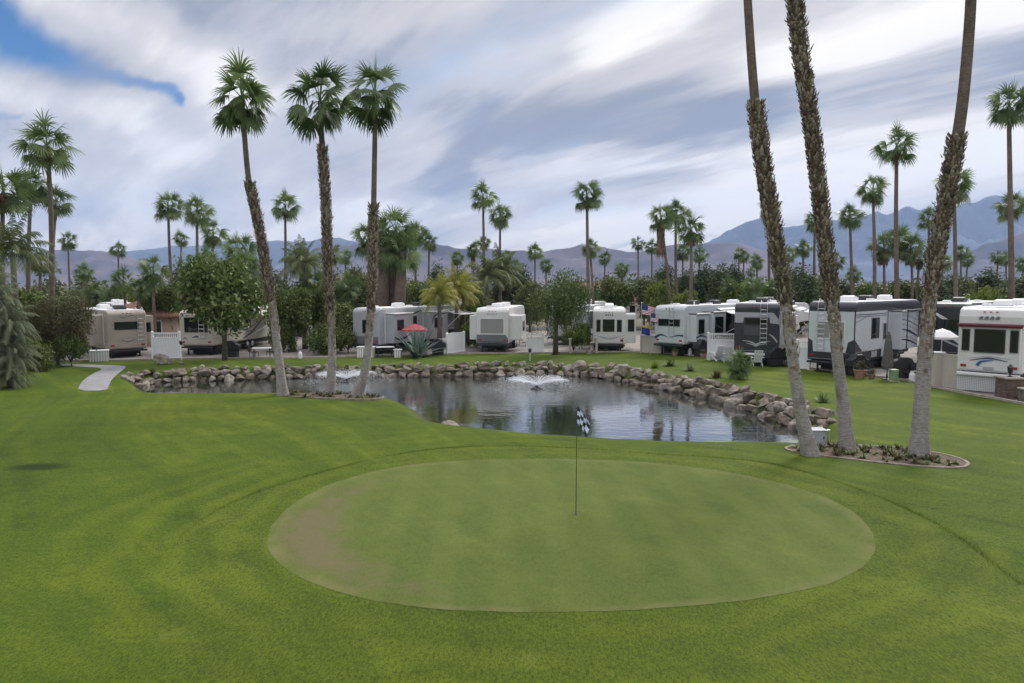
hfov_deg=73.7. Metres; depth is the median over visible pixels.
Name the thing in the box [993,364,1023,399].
stone pillar
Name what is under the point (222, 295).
leafy tree
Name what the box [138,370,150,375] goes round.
boulder
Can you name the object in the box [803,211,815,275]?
fan palm
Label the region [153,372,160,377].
boulder
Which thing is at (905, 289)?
leafy tree
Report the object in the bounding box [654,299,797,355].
fifth wheel trailer
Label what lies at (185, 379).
boulder
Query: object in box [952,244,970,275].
fan palm
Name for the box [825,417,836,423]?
boulder
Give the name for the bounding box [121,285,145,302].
yellow green bush
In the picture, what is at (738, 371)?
shrub
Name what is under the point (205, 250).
fan palm
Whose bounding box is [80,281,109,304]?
tree
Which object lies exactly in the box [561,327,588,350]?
yellow green bush
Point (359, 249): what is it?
fan palm
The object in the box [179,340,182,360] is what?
garden light
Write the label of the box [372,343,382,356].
patio chair
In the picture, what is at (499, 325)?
fifth wheel trailer
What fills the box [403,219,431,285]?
fan palm
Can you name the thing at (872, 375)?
potted plant
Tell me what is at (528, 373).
boulder
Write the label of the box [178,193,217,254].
fan palm
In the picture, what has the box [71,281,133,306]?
olive tree
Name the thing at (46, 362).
green bush
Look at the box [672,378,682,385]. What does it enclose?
boulder
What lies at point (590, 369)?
boulder
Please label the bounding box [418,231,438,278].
fan palm
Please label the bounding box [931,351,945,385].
fence post
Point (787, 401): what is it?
boulder
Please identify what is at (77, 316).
thorn tree
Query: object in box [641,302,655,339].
flagpole
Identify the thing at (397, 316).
fifth wheel trailer
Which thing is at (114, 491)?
ground
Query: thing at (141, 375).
boulder
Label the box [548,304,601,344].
fifth wheel trailer
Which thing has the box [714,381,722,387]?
boulder
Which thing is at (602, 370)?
boulder
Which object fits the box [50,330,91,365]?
green bush
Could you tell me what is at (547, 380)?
fountain
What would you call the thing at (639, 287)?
olive tree
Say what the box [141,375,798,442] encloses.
water
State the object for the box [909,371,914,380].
gas bottle
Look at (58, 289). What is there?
wood
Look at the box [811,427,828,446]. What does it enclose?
utility box
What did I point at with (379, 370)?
boulder
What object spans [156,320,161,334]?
window
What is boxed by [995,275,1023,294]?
olive tree
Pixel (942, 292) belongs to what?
pine tree
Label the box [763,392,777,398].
boulder
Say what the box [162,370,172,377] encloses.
boulder
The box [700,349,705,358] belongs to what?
potted plant
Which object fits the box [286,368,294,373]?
boulder
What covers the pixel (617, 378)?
boulder
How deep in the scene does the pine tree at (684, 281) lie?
95.31 m
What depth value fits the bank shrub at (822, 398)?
30.02 m
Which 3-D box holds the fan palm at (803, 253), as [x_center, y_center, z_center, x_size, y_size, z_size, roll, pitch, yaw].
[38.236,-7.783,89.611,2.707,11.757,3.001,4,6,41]
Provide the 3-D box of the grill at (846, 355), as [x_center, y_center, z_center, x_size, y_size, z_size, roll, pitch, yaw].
[19.366,1.285,39.551,1.235,1.260,0.560,1,5,17]
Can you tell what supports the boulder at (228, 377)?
on the ground at (114, 491)
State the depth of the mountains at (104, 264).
3088.18 m
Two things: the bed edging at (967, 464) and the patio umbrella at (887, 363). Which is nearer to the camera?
the bed edging at (967, 464)
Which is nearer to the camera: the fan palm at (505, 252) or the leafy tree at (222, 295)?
the leafy tree at (222, 295)
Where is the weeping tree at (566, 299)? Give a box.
[520,267,600,354]
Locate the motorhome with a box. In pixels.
[956,298,1023,392]
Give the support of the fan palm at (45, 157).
on the ground at (114, 491)
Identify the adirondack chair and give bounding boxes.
[709,346,724,360]
[723,347,735,361]
[751,350,764,366]
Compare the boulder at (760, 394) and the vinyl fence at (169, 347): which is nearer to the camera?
the boulder at (760, 394)
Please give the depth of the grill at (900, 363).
37.27 m
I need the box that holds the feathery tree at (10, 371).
[0,262,44,389]
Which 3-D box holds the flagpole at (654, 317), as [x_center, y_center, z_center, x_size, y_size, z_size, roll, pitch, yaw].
[10.822,-0.709,51.377,0.917,3.390,0.142,0,4,-4]
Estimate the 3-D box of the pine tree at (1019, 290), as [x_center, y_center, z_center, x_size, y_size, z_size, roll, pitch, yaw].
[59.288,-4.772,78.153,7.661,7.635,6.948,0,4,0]
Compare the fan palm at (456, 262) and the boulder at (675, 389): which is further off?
the fan palm at (456, 262)
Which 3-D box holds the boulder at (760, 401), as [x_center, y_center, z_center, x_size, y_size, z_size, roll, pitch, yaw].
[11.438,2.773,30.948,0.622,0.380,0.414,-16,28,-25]
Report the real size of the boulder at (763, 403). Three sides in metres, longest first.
0.953 x 0.538 x 0.398 m
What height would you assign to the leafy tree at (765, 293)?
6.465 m
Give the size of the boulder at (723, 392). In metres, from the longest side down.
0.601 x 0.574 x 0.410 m
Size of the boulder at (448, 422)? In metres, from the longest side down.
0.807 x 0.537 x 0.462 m
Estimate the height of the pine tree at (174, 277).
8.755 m
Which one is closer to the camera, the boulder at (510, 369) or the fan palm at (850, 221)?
the boulder at (510, 369)
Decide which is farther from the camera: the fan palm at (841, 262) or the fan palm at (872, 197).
the fan palm at (841, 262)
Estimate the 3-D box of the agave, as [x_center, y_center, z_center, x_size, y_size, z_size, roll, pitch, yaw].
[-6.563,-0.079,49.406,4.211,2.442,4.777,0,4,0]
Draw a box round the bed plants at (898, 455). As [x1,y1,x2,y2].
[791,440,958,465]
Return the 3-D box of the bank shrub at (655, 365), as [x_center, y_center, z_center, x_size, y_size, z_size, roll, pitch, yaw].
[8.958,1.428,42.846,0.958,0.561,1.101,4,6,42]
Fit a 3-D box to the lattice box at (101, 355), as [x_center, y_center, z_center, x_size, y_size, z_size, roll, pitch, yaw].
[-28.258,0.971,46.702,1.230,0.770,0.880,-2,5,-29]
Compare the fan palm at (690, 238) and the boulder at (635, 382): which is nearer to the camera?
the boulder at (635, 382)
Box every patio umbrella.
[401,324,427,331]
[881,332,893,379]
[934,329,958,351]
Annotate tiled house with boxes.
[125,301,187,345]
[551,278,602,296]
[625,297,640,317]
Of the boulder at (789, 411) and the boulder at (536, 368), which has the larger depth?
the boulder at (536, 368)
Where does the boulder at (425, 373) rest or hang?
on the ground at (114, 491)
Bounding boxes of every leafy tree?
[5,280,47,339]
[135,279,183,329]
[167,244,268,360]
[176,270,188,295]
[263,284,315,349]
[290,274,338,336]
[318,301,362,350]
[362,277,415,306]
[406,275,447,304]
[596,271,636,309]
[737,278,778,301]
[848,277,891,298]
[886,275,921,304]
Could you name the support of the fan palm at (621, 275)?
on the ground at (114, 491)
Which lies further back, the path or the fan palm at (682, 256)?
the fan palm at (682, 256)
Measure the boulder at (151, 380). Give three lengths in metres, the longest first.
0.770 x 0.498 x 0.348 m
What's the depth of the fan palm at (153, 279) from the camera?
57.54 m
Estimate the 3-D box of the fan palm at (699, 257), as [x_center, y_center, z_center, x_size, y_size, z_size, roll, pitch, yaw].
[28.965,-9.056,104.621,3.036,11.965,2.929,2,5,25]
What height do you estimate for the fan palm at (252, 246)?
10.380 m
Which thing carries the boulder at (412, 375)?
on the ground at (114, 491)
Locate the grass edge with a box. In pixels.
[173,445,1020,585]
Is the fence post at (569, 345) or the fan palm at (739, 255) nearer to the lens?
the fence post at (569, 345)
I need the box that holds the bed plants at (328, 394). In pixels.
[289,389,379,398]
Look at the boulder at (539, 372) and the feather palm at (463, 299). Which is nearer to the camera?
the boulder at (539, 372)
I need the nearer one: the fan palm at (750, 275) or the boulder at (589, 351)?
the boulder at (589, 351)
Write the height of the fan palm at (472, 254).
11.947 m
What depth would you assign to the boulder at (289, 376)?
42.22 m
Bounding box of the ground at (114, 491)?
[0,289,1023,682]
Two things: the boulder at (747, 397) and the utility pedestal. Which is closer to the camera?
the boulder at (747, 397)
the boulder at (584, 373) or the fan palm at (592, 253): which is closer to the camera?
the boulder at (584, 373)
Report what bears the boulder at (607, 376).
on the ground at (114, 491)
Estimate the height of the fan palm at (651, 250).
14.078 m
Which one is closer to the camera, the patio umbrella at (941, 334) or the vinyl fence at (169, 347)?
the patio umbrella at (941, 334)
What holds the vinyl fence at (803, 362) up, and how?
on the ground at (114, 491)
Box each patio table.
[252,347,271,358]
[376,346,393,349]
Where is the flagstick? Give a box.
[574,407,589,514]
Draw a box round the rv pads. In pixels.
[0,331,1017,400]
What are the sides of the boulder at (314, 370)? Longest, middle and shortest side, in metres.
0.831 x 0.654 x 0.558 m
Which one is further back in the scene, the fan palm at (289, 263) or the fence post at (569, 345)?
the fan palm at (289, 263)
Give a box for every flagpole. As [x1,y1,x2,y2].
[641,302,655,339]
[650,310,658,340]
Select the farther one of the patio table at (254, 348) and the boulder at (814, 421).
the patio table at (254, 348)
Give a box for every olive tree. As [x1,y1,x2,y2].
[54,293,89,326]
[65,287,81,297]
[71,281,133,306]
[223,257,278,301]
[341,263,367,308]
[459,281,494,309]
[511,276,547,331]
[628,273,660,324]
[812,271,843,300]
[944,271,979,296]
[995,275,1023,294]
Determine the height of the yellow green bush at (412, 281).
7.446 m
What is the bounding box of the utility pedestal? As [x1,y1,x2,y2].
[887,369,899,381]
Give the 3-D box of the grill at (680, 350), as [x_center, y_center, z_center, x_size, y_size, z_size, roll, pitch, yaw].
[12.800,0.383,51.077,1.235,1.260,0.560,-2,5,-23]
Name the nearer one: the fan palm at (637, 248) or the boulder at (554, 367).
the boulder at (554, 367)
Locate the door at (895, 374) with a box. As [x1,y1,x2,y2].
[893,372,897,379]
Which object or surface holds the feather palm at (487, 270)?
on the rv pads
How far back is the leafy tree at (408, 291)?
71.49 m
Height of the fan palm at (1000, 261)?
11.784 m
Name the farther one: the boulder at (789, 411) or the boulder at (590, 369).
the boulder at (590, 369)
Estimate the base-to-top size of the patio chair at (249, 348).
0.944 m
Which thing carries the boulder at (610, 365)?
on the ground at (114, 491)
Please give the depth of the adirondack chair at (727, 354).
45.88 m
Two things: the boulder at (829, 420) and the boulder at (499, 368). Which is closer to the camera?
the boulder at (829, 420)
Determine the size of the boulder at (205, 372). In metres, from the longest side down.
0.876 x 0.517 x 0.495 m
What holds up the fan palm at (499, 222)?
on the ground at (114, 491)
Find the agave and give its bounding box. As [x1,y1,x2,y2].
[393,323,445,357]
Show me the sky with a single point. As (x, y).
(646, 100)
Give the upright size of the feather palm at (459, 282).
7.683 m
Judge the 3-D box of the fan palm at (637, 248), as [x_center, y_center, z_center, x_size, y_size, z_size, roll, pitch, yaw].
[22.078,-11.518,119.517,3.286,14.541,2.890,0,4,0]
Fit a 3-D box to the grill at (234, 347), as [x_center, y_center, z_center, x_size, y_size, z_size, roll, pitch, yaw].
[-20.061,0.554,48.886,1.235,1.260,0.560,0,4,0]
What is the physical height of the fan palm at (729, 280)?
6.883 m
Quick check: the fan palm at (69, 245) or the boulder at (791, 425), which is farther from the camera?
the fan palm at (69, 245)
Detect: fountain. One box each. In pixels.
[295,367,390,384]
[487,373,591,393]
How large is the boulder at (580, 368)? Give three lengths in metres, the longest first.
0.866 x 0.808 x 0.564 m
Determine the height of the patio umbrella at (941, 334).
2.870 m
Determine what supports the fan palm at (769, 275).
on the ground at (114, 491)
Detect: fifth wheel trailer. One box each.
[71,304,153,357]
[99,299,130,306]
[179,306,271,354]
[352,302,475,353]
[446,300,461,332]
[470,302,525,351]
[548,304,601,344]
[586,298,605,305]
[593,303,635,350]
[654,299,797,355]
[734,297,808,365]
[795,303,808,329]
[933,297,992,354]
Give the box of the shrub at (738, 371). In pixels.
[723,344,753,379]
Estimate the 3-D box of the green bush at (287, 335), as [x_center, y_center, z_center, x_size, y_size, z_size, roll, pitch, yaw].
[-17.860,-0.520,53.065,2.374,3.746,1.814,0,4,0]
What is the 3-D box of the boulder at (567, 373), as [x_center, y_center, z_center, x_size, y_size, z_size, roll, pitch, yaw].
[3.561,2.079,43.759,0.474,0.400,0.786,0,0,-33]
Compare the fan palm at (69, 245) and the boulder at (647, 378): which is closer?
the boulder at (647, 378)
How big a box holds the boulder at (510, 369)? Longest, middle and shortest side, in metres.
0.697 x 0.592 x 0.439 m
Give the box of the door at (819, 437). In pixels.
[814,433,824,443]
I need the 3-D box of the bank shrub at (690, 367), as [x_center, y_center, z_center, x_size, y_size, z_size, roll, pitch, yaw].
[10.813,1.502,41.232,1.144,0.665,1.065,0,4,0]
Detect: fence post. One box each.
[568,338,571,353]
[595,337,597,352]
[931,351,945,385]
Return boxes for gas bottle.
[298,351,301,358]
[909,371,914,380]
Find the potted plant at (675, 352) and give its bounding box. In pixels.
[672,347,678,355]
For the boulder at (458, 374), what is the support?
on the ground at (114, 491)
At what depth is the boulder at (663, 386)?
37.38 m
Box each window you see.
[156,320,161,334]
[629,305,635,312]
[961,329,969,350]
[973,329,1005,353]
[1009,331,1018,352]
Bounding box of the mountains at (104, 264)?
[5,232,1023,288]
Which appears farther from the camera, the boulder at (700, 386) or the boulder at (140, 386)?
the boulder at (140, 386)
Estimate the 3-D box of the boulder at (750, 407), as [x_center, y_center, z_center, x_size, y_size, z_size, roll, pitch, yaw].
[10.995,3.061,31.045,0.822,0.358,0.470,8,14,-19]
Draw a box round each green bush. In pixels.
[22,337,56,371]
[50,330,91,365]
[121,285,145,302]
[267,311,297,352]
[302,320,337,354]
[336,326,358,352]
[406,274,422,288]
[454,301,477,339]
[460,322,478,347]
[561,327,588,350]
[572,320,591,348]
[640,279,678,328]
[668,286,700,304]
[718,278,750,302]
[963,282,1006,300]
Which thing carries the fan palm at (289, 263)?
on the ground at (114, 491)
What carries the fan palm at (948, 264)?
on the ground at (114, 491)
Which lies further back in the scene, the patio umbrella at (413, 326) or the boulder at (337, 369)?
the patio umbrella at (413, 326)
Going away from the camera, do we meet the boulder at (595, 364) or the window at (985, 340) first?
the window at (985, 340)
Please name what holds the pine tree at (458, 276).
on the ground at (114, 491)
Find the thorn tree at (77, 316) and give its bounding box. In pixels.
[20,292,101,365]
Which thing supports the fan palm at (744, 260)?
on the ground at (114, 491)
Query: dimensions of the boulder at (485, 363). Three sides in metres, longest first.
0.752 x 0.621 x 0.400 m
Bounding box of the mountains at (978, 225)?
[5,195,1023,280]
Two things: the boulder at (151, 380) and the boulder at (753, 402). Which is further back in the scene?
the boulder at (151, 380)
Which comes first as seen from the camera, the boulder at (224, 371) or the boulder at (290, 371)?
the boulder at (224, 371)
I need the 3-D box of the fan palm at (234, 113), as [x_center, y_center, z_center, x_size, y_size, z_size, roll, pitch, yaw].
[-12.102,-5.178,31.592,3.305,15.744,3.533,2,5,21]
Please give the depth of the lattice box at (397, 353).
49.01 m
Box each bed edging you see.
[315,396,383,400]
[784,443,969,468]
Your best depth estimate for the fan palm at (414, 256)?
61.15 m
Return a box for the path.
[61,364,125,390]
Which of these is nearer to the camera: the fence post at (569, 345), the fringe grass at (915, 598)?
the fringe grass at (915, 598)
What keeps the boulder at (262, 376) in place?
on the ground at (114, 491)
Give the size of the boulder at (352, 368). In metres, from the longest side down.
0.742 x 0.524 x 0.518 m
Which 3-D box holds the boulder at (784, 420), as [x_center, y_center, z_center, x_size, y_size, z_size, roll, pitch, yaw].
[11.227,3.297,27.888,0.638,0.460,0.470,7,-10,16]
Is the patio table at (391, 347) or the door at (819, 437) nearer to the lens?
the door at (819, 437)
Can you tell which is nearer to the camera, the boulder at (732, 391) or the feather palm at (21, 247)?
the boulder at (732, 391)
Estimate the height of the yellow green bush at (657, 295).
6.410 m
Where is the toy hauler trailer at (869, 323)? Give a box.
[807,295,920,370]
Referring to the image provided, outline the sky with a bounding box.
[0,0,1023,252]
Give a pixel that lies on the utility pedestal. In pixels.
(893, 375)
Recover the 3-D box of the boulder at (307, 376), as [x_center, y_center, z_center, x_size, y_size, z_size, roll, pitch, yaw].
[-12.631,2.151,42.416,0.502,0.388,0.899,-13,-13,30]
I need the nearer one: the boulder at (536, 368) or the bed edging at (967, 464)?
the bed edging at (967, 464)
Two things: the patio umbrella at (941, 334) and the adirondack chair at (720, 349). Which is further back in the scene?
the adirondack chair at (720, 349)
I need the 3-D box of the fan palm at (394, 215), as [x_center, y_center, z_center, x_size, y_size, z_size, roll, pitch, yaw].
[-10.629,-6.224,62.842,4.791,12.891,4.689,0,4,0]
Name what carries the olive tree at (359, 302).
on the ground at (114, 491)
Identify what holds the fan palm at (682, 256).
on the ground at (114, 491)
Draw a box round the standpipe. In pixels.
[826,430,830,443]
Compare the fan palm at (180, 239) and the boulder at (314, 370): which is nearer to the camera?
the boulder at (314, 370)
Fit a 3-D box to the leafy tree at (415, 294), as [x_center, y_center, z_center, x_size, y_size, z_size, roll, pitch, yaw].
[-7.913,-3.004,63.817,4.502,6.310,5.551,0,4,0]
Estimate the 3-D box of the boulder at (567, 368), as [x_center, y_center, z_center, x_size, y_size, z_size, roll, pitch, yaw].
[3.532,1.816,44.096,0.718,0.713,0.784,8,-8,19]
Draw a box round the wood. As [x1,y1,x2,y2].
[19,267,977,314]
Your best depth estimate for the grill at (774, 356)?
43.35 m
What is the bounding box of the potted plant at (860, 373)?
[852,359,867,378]
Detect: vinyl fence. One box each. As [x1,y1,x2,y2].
[151,331,180,357]
[446,331,464,352]
[526,332,543,351]
[640,334,663,353]
[707,332,734,360]
[796,339,810,369]
[941,354,959,388]
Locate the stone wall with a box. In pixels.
[1017,387,1023,401]
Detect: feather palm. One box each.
[0,209,57,368]
[278,234,322,348]
[418,268,462,338]
[430,259,481,332]
[443,269,483,328]
[464,249,511,305]
[477,242,523,302]
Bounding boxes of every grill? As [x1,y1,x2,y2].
[227,340,241,356]
[429,338,446,354]
[664,348,670,352]
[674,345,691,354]
[693,339,706,356]
[765,347,785,366]
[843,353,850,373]
[845,354,869,376]
[893,356,916,378]
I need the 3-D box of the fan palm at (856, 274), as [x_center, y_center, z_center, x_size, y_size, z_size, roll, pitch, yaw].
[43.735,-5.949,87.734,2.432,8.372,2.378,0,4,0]
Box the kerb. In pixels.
[53,351,1023,404]
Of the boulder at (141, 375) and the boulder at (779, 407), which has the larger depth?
the boulder at (141, 375)
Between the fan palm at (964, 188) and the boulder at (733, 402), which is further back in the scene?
the fan palm at (964, 188)
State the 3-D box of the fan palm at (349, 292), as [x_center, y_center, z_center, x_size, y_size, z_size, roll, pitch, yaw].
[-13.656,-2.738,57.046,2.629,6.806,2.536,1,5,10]
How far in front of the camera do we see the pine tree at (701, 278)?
88.95 m
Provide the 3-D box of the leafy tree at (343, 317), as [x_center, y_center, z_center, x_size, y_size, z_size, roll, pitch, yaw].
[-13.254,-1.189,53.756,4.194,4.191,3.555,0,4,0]
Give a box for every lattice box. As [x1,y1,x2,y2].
[88,349,108,361]
[356,346,375,357]
[393,349,402,357]
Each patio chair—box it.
[247,345,258,356]
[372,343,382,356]
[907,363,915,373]
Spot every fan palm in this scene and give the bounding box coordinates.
[0,165,38,295]
[7,166,47,293]
[8,107,85,348]
[31,250,57,324]
[41,176,78,237]
[55,231,79,291]
[71,260,94,304]
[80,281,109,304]
[108,240,127,279]
[108,262,143,304]
[125,275,151,308]
[135,253,172,336]
[151,189,185,289]
[172,229,191,267]
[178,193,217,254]
[192,243,219,262]
[200,218,229,258]
[208,47,288,395]
[218,230,258,269]
[229,248,260,283]
[270,189,302,285]
[279,55,357,393]
[284,247,312,336]
[302,272,339,325]
[316,244,343,266]
[334,270,364,347]
[338,247,352,271]
[345,57,408,395]
[349,218,379,260]
[361,222,406,306]
[378,205,422,305]
[379,223,425,305]
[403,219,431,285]
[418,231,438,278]
[418,286,441,345]
[451,250,465,273]
[464,239,481,281]
[469,177,499,287]
[476,237,490,250]
[485,199,513,261]
[501,250,510,261]
[508,257,521,271]
[526,242,543,282]
[539,259,554,322]
[570,178,604,303]
[580,239,601,303]
[597,250,612,276]
[614,261,630,282]
[630,236,646,280]
[644,237,657,277]
[646,202,677,304]
[664,197,693,295]
[671,207,706,299]
[677,244,689,275]
[693,245,709,269]
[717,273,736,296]
[733,248,746,271]
[736,251,749,281]
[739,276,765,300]
[743,0,820,456]
[744,267,755,278]
[748,251,766,278]
[756,201,784,280]
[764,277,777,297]
[784,0,856,450]
[785,245,798,277]
[793,238,812,272]
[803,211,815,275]
[831,201,867,294]
[833,251,848,281]
[845,264,862,288]
[852,172,892,298]
[864,229,902,294]
[868,121,919,298]
[884,223,917,253]
[898,228,927,298]
[907,0,976,458]
[913,249,927,299]
[916,205,934,244]
[929,168,976,296]
[942,254,952,280]
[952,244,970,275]
[962,250,974,276]
[982,79,1023,298]
[988,189,1023,225]
[989,250,1007,272]
[998,248,1015,279]
[1014,255,1023,277]
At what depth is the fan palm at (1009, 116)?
50.94 m
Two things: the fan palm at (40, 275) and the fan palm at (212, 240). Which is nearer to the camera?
the fan palm at (40, 275)
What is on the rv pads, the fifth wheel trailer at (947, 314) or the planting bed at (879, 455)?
the fifth wheel trailer at (947, 314)
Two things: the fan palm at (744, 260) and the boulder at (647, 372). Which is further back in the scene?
the fan palm at (744, 260)
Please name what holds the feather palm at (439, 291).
on the rv pads
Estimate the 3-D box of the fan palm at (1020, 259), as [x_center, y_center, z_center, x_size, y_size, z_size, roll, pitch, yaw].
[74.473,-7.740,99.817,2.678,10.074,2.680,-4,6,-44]
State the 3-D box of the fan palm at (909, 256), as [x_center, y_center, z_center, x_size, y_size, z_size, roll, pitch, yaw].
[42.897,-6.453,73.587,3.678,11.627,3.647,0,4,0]
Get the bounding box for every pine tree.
[157,258,186,287]
[251,261,285,294]
[273,270,293,294]
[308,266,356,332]
[424,258,454,300]
[451,266,472,299]
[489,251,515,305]
[503,260,538,324]
[590,279,600,300]
[650,258,677,288]
[672,264,698,293]
[688,260,717,303]
[701,262,737,303]
[724,260,749,286]
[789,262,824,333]
[838,276,854,295]
[918,278,952,313]
[940,268,970,298]
[969,266,1007,295]
[1000,272,1023,298]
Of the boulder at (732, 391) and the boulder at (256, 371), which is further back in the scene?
the boulder at (256, 371)
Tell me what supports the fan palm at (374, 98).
on the planting bed at (309, 395)
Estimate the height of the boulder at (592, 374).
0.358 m
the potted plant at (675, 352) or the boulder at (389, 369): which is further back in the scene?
the potted plant at (675, 352)
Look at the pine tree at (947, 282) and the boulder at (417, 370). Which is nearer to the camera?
the boulder at (417, 370)
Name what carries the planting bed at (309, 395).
on the ground at (114, 491)
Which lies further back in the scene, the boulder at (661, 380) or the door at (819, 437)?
the boulder at (661, 380)
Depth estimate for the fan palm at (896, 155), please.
57.20 m
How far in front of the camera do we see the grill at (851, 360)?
38.64 m
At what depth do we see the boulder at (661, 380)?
38.19 m
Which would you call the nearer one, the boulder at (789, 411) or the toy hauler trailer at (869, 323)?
the boulder at (789, 411)
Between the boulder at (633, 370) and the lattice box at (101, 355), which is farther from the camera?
the lattice box at (101, 355)
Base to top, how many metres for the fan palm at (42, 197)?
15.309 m
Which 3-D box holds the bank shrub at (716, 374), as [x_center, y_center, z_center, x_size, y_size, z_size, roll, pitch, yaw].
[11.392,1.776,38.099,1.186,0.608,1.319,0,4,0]
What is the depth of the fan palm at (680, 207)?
77.27 m
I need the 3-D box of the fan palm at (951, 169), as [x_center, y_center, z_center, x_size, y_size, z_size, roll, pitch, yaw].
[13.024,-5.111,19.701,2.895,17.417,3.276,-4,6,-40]
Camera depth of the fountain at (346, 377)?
40.60 m
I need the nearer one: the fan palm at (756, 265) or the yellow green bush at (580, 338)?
the yellow green bush at (580, 338)
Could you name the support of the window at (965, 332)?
in the motorhome
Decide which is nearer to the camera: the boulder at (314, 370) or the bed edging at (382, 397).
the bed edging at (382, 397)
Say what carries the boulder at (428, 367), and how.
on the ground at (114, 491)
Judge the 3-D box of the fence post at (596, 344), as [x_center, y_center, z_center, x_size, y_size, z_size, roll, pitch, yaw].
[6.520,0.259,52.650,0.240,1.260,0.240,0,4,0]
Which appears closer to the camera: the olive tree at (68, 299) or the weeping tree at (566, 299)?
the weeping tree at (566, 299)
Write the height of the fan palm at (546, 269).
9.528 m
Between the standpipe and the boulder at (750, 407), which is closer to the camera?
the standpipe
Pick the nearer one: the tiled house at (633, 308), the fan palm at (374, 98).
the fan palm at (374, 98)
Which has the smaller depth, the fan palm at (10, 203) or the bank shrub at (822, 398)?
the bank shrub at (822, 398)
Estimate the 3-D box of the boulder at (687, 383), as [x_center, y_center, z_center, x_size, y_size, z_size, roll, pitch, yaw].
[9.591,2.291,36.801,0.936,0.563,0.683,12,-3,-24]
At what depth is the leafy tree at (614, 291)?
84.46 m
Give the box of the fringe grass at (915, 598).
[162,446,1023,682]
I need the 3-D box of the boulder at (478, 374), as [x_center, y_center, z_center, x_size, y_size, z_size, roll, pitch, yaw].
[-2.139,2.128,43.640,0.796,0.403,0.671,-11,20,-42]
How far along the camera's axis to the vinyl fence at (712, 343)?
47.36 m
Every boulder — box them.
[119,375,129,378]
[124,376,134,383]
[134,383,146,389]
[135,373,143,377]
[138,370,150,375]
[141,378,154,384]
[141,381,149,386]
[153,353,172,364]
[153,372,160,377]
[153,379,161,383]
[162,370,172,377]
[162,378,171,381]
[171,369,187,377]
[171,377,180,382]
[182,376,189,381]
[189,376,198,381]
[197,364,204,370]
[197,368,211,376]
[209,376,215,381]
[211,370,220,375]
[218,364,229,369]
[218,375,224,380]
[220,369,230,375]
[224,374,234,380]
[231,369,240,374]
[236,374,244,379]
[246,373,254,379]
[252,368,261,374]
[258,374,266,378]
[261,366,271,375]
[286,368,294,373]
[286,374,293,378]
[294,373,303,378]
[295,367,303,373]
[303,365,311,369]
[303,373,313,378]
[310,367,320,376]
[336,368,346,373]
[348,366,355,373]
[375,368,382,373]
[377,373,387,377]
[384,366,394,373]
[386,372,397,377]
[398,371,405,377]
[402,365,411,374]
[407,372,419,377]
[413,362,421,368]
[413,367,422,371]
[420,370,429,376]
[423,364,433,371]
[435,366,446,372]
[441,420,458,425]
[446,367,455,370]
[454,372,462,376]
[459,365,467,369]
[462,370,472,376]
[468,366,478,370]
[474,372,484,376]
[477,365,490,370]
[481,361,489,366]
[485,372,493,375]
[490,360,501,365]
[495,370,505,376]
[496,366,504,371]
[506,366,515,371]
[514,368,525,375]
[518,361,525,366]
[524,371,534,375]
[532,365,542,370]
[535,370,544,375]
[536,360,546,365]
[548,370,553,375]
[549,364,558,371]
[562,365,571,371]
[563,371,571,375]
[571,360,585,369]
[574,363,585,372]
[580,370,588,376]
[586,348,592,353]
[587,362,598,367]
[587,367,594,371]
[590,372,598,376]
[593,366,605,373]
[602,373,613,379]
[607,362,616,369]
[613,364,628,369]
[614,376,620,381]
[615,369,627,377]
[630,368,641,372]
[630,379,640,384]
[642,375,650,381]
[642,384,654,386]
[644,369,651,375]
[651,374,660,381]
[657,378,665,383]
[658,383,672,389]
[664,376,675,382]
[667,385,682,392]
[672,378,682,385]
[682,379,694,387]
[687,387,700,395]
[693,383,705,389]
[694,390,708,397]
[696,376,705,383]
[705,379,714,384]
[706,387,721,394]
[710,396,721,402]
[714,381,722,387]
[718,397,729,404]
[719,388,726,396]
[723,383,733,389]
[723,398,744,407]
[727,388,737,395]
[729,393,743,399]
[736,404,746,409]
[738,385,750,393]
[742,392,754,402]
[746,404,757,411]
[749,399,756,404]
[752,408,766,413]
[756,392,763,397]
[756,399,771,408]
[756,411,774,416]
[757,397,767,404]
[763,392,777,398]
[764,415,776,420]
[765,401,778,411]
[768,396,782,401]
[773,401,786,413]
[776,412,791,423]
[779,416,792,425]
[780,398,791,404]
[783,406,794,417]
[787,419,796,429]
[809,414,813,421]
[811,414,822,424]
[814,407,834,418]
[817,419,827,427]
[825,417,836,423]
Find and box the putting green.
[267,459,875,612]
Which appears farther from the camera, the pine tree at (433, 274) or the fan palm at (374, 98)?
the pine tree at (433, 274)
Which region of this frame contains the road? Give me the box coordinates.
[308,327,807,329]
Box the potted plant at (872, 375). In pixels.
[868,369,875,378]
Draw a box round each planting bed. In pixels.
[273,393,380,398]
[788,445,965,466]
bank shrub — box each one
[649,362,660,367]
[659,357,675,365]
[684,362,696,371]
[707,368,726,378]
[813,391,830,402]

